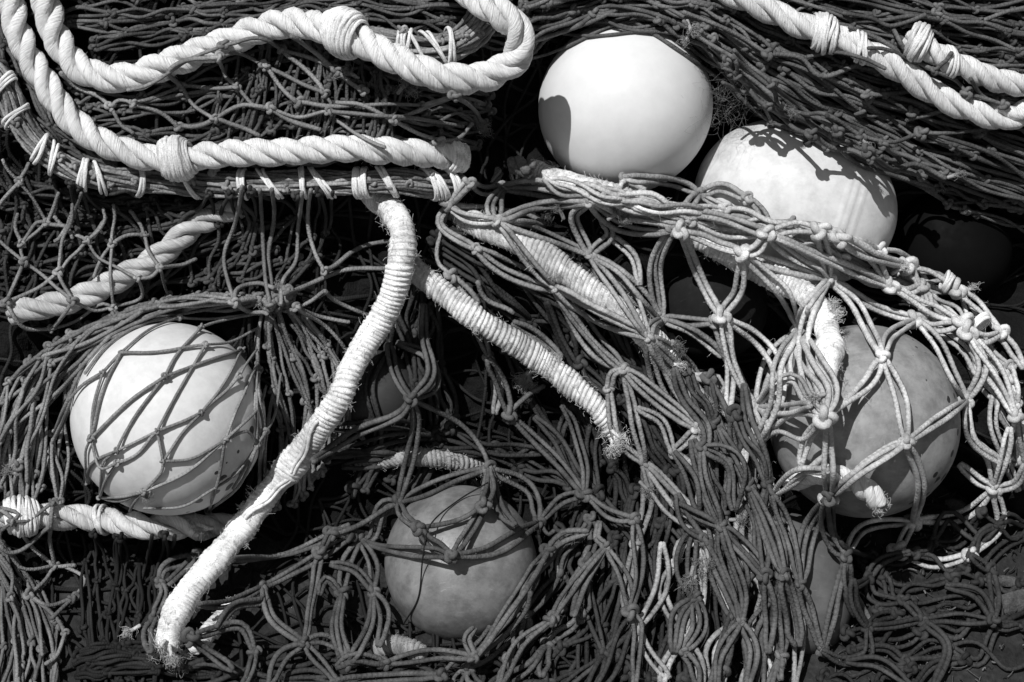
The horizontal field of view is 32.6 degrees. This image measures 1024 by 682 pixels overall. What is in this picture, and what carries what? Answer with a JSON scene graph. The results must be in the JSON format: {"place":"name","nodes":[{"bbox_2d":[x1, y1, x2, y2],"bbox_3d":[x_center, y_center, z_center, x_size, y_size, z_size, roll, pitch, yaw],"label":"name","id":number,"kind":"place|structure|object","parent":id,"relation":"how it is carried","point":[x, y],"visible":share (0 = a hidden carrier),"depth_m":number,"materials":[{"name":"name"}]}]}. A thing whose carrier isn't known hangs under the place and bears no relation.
{"place":"outdoors","nodes":[
{"label":"outdoors","id":0,"kind":"place"},
{"bbox_2d":[0,484,1023,681],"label":"ground","id":1,"kind":"structure","parent":0,"point":[1010,653],"depth_m":2.06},
{"bbox_2d":[0,0,1023,681],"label":"netting heap","id":2,"kind":"object","parent":1,"relation":"on","point":[514,124],"visible":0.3,"depth_m":2.08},
{"bbox_2d":[0,497,85,681],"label":"fishing net","id":3,"kind":"object","parent":2,"relation":"on","point":[53,623],"visible":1,"depth_m":2.03,"materials":[{"name":"grey fabric"}]},
{"bbox_2d":[0,159,196,333],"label":"fishing net","id":4,"kind":"object","parent":2,"relation":"on","point":[57,271],"visible":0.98,"depth_m":2.01,"materials":[{"name":"grey fabric"}]},
{"bbox_2d":[0,494,234,540],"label":"twisted rope","id":5,"kind":"object","parent":2,"relation":"on","point":[104,519],"visible":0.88,"depth_m":2.04,"materials":[{"name":"white fabric"}]},
{"bbox_2d":[5,198,244,324],"bbox_3d":[-0.445,-0.092,2.023,0.295,0.085,0.050,-20,53,-16],"label":"twisted rope","id":6,"kind":"object","parent":2,"relation":"on","point":[177,239],"visible":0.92,"depth_m":2.02,"materials":[{"name":"white fabric"}]},
{"bbox_2d":[71,528,242,681],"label":"fishing net","id":7,"kind":"object","parent":2,"relation":"on","point":[120,660],"visible":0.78,"depth_m":2.03,"materials":[{"name":"grey fabric"}]},
{"bbox_2d":[0,152,334,327],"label":"fishing net","id":8,"kind":"object","parent":2,"relation":"on","point":[147,208],"visible":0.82,"depth_m":2.03,"materials":[{"name":"grey fabric"}]},
{"bbox_2d":[70,322,265,514],"bbox_3d":[-0.399,0.090,2.035,0.224,0.221,0.226,0,50,0],"label":"fishing float","id":9,"kind":"object","parent":2,"relation":"on","point":[131,375],"visible":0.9,"depth_m":1.95,"materials":[{"name":"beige plastic"}]},
{"bbox_2d":[0,184,389,516],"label":"fishing net","id":10,"kind":"object","parent":2,"relation":"on","point":[86,341],"visible":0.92,"depth_m":2.03,"materials":[{"name":"grey fabric"}]},
{"bbox_2d":[188,595,240,654],"bbox_3d":[-0.340,0.325,2.005,0.029,0.041,0.087,26,55,20],"label":"wound rope","id":11,"kind":"object","parent":2,"relation":"on","point":[212,619],"visible":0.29,"depth_m":2.00,"materials":[{"name":"white fabric"}]},
{"bbox_2d":[0,61,464,201],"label":"net edge","id":12,"kind":"object","parent":2,"relation":"on","point":[37,144],"visible":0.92,"depth_m":1.99,"materials":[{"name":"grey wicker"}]},
{"bbox_2d":[0,0,470,182],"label":"twisted rope","id":13,"kind":"object","parent":2,"relation":"on","point":[176,158],"visible":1,"depth_m":1.96,"materials":[{"name":"white fabric"}]},
{"bbox_2d":[0,0,537,170],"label":"fishing net","id":14,"kind":"object","parent":2,"relation":"on","point":[252,118],"visible":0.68,"depth_m":1.98,"materials":[{"name":"grey fabric"}]},
{"bbox_2d":[30,0,534,94],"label":"twisted rope","id":15,"kind":"object","parent":14,"relation":"on","point":[343,32],"visible":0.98,"depth_m":1.90,"materials":[{"name":"white fabric"}]},
{"bbox_2d":[370,0,510,63],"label":"net edge","id":16,"kind":"object","parent":14,"relation":"on","point":[468,34],"visible":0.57,"depth_m":1.93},
{"bbox_2d":[117,193,421,677],"bbox_3d":[-0.262,0.099,2.019,0.145,0.365,0.563,26,55,20],"label":"wound rope","id":17,"kind":"object","parent":2,"relation":"on","point":[290,465],"visible":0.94,"depth_m":2.00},
{"bbox_2d":[59,34,493,148],"bbox_3d":[-0.264,-0.258,1.969,0.489,0.176,0.135,0,50,0],"label":"fishing net","id":18,"kind":"object","parent":2,"relation":"on","point":[218,56],"visible":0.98,"depth_m":1.97,"materials":[{"name":"grey fabric"}]},
{"bbox_2d":[350,350,409,430],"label":"fishing float","id":19,"kind":"object","parent":2,"relation":"on","point":[389,396],"visible":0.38,"depth_m":2.04,"materials":[{"name":"plastic"}]},
{"bbox_2d":[139,303,649,681],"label":"fishing net","id":20,"kind":"object","parent":2,"relation":"on","point":[551,551],"visible":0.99,"depth_m":2.03,"materials":[{"name":"grey fabric"}]},
{"bbox_2d":[370,632,427,665],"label":"wound rope","id":21,"kind":"object","parent":2,"relation":"on","point":[396,644],"visible":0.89,"depth_m":1.99,"materials":[{"name":"white fabric"}]},
{"bbox_2d":[348,445,510,483],"bbox_3d":[-0.105,0.153,2.130,0.221,0.106,0.057,0,50,0],"label":"wound rope","id":22,"kind":"object","parent":2,"relation":"on","point":[433,457],"visible":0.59,"depth_m":2.09,"materials":[{"name":"white fabric"}]},
{"bbox_2d":[178,218,725,681],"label":"fishing net","id":23,"kind":"object","parent":2,"relation":"on","point":[610,640],"visible":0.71,"depth_m":2.06,"materials":[{"name":"rope"},{"name":"twine netting"}]},
{"bbox_2d":[384,485,536,640],"bbox_3d":[-0.061,0.264,2.075,0.181,0.180,0.189,0,50,0],"label":"fishing float","id":24,"kind":"object","parent":2,"relation":"on","point":[458,600],"visible":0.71,"depth_m":2.00,"materials":[{"name":"grey plastic"}]},
{"bbox_2d":[403,482,487,624],"bbox_3d":[-0.079,0.242,2.037,0.021,0.126,0.162,25,55,20],"label":"thin twine","id":25,"kind":"object","parent":24,"relation":"on","point":[436,517],"visible":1,"depth_m":2.00,"materials":[{"name":"grey fabric"}]},
{"bbox_2d":[411,257,632,458],"bbox_3d":[0.011,0.013,2.060,0.314,0.212,0.075,21,53,17],"label":"wound rope","id":26,"kind":"object","parent":2,"relation":"on","point":[561,376],"visible":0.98,"depth_m":2.04,"materials":[{"name":"white fabric"}]},
{"bbox_2d":[447,199,681,370],"bbox_3d":[0.053,-0.067,2.035,0.321,0.146,0.064,25,55,20],"label":"wound rope","id":27,"kind":"object","parent":2,"relation":"on","point":[558,265],"visible":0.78,"depth_m":2.00,"materials":[{"name":"white fabric"}]},
{"bbox_2d":[431,172,806,681],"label":"fishing net","id":28,"kind":"object","parent":2,"relation":"on","point":[611,273],"visible":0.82,"depth_m":2.03,"materials":[{"name":"grey fabric"}]},
{"bbox_2d":[538,25,712,189],"bbox_3d":[0.134,-0.277,2.066,0.205,0.208,0.204,0,50,0],"label":"fishing float","id":29,"kind":"object","parent":2,"relation":"on","point":[610,109],"visible":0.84,"depth_m":1.99,"materials":[{"name":"white plastic"}]},
{"bbox_2d":[507,155,846,400],"bbox_3d":[0.215,-0.101,1.989,0.465,0.115,0.156,34,58,25],"label":"wound rope","id":30,"kind":"object","parent":2,"relation":"on","point":[830,343],"visible":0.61,"depth_m":2.00,"materials":[{"name":"white fabric"}]},
{"bbox_2d":[656,258,767,361],"bbox_3d":[0.238,-0.043,2.105,0.138,0.135,0.137,0,50,0],"label":"fishing float","id":31,"kind":"object","parent":2,"relation":"on","point":[684,295],"visible":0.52,"depth_m":2.05,"materials":[{"name":"grey plastic"}]},
{"bbox_2d":[686,72,771,141],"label":"loose fibres","id":32,"kind":"object","parent":2,"relation":"on","point":[726,106],"visible":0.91,"depth_m":2.00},
{"bbox_2d":[667,363,873,681],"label":"fishing net","id":33,"kind":"object","parent":2,"relation":"on","point":[785,591],"visible":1,"depth_m":2.00,"materials":[{"name":"grey fabric"}]},
{"bbox_2d":[518,0,1023,232],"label":"fishing net","id":34,"kind":"object","parent":2,"relation":"on","point":[714,34],"visible":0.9,"depth_m":1.99,"materials":[{"name":"grey fabric"}]},
{"bbox_2d":[719,0,1023,129],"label":"twisted rope","id":35,"kind":"object","parent":34,"relation":"on","point":[823,32],"visible":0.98,"depth_m":1.96,"materials":[{"name":"white fabric"}]},
{"bbox_2d":[806,11,1010,109],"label":"rope lashings","id":36,"kind":"object","parent":35,"relation":"on","point":[967,93],"visible":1,"depth_m":1.96,"materials":[{"name":"grey fabric"}]},
{"bbox_2d":[542,175,1023,569],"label":"fishing net","id":37,"kind":"object","parent":2,"relation":"on","point":[983,358],"visible":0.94,"depth_m":2.00,"materials":[{"name":"white fabric"}]},
{"bbox_2d":[695,120,897,285],"bbox_3d":[0.339,-0.165,2.095,0.240,0.198,0.204,0,50,0],"label":"fishing float","id":38,"kind":"object","parent":2,"relation":"on","point":[779,173],"visible":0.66,"depth_m":2.01,"materials":[{"name":"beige plastic"}]},
{"bbox_2d":[771,325,960,517],"bbox_3d":[0.408,0.093,2.030,0.218,0.220,0.223,0,50,0],"label":"fishing float","id":39,"kind":"object","parent":2,"relation":"on","point":[863,427],"visible":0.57,"depth_m":1.95,"materials":[{"name":"grey plastic"}]},
{"bbox_2d":[782,463,892,518],"bbox_3d":[0.362,0.162,1.942,0.122,0.067,0.031,22,53,17],"label":"twisted rope","id":40,"kind":"object","parent":39,"relation":"on","point":[870,492],"visible":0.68,"depth_m":1.92,"materials":[{"name":"white fabric"}]},
{"bbox_2d":[802,0,1023,98],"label":"fishing net","id":41,"kind":"object","parent":2,"relation":"on","point":[1013,41],"visible":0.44,"depth_m":1.97,"materials":[{"name":"grey fabric"}]},
{"bbox_2d":[902,20,1023,96],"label":"twisted rope","id":42,"kind":"object","parent":41,"relation":"on","point":[920,42],"visible":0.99,"depth_m":1.95,"materials":[{"name":"white fabric"}]},
{"bbox_2d":[892,192,1012,302],"bbox_3d":[0.542,-0.116,2.165,0.149,0.147,0.154,0,50,0],"label":"fishing float","id":43,"kind":"object","parent":2,"relation":"on","point":[931,232],"visible":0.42,"depth_m":2.10,"materials":[{"name":"black plastic"}]},
{"bbox_2d":[749,513,850,653],"bbox_3d":[0.335,0.285,2.055,0.126,0.134,0.157,0,50,0],"label":"fishing float","id":44,"kind":"object","parent":1,"relation":"on","point":[819,584],"visible":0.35,"depth_m":2.01,"materials":[{"name":"grey plastic"}]},
{"bbox_2d":[815,506,1023,681],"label":"fishing net","id":45,"kind":"object","parent":1,"relation":"on","point":[923,623],"visible":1,"depth_m":2.04,"materials":[{"name":"fabric"}]},
{"bbox_2d":[824,488,1023,681],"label":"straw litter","id":46,"kind":"object","parent":1,"relation":"on","point":[923,573],"visible":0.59,"depth_m":2.07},
{"bbox_2d":[992,575,1015,586],"bbox_3d":[0.587,0.286,2.079,0.036,0.013,0.014,0,50,0],"label":"wood chip","id":47,"kind":"object","parent":1,"relation":"on","point":[1008,581],"visible":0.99,"depth_m":2.08,"materials":[{"name":"grey wood"}]},
{"bbox_2d":[994,589,1023,615],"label":"wood chip","id":48,"kind":"object","parent":1,"relation":"on","point":[1012,601],"visible":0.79,"depth_m":2.06,"materials":[{"name":"grey wood"}]}
]}

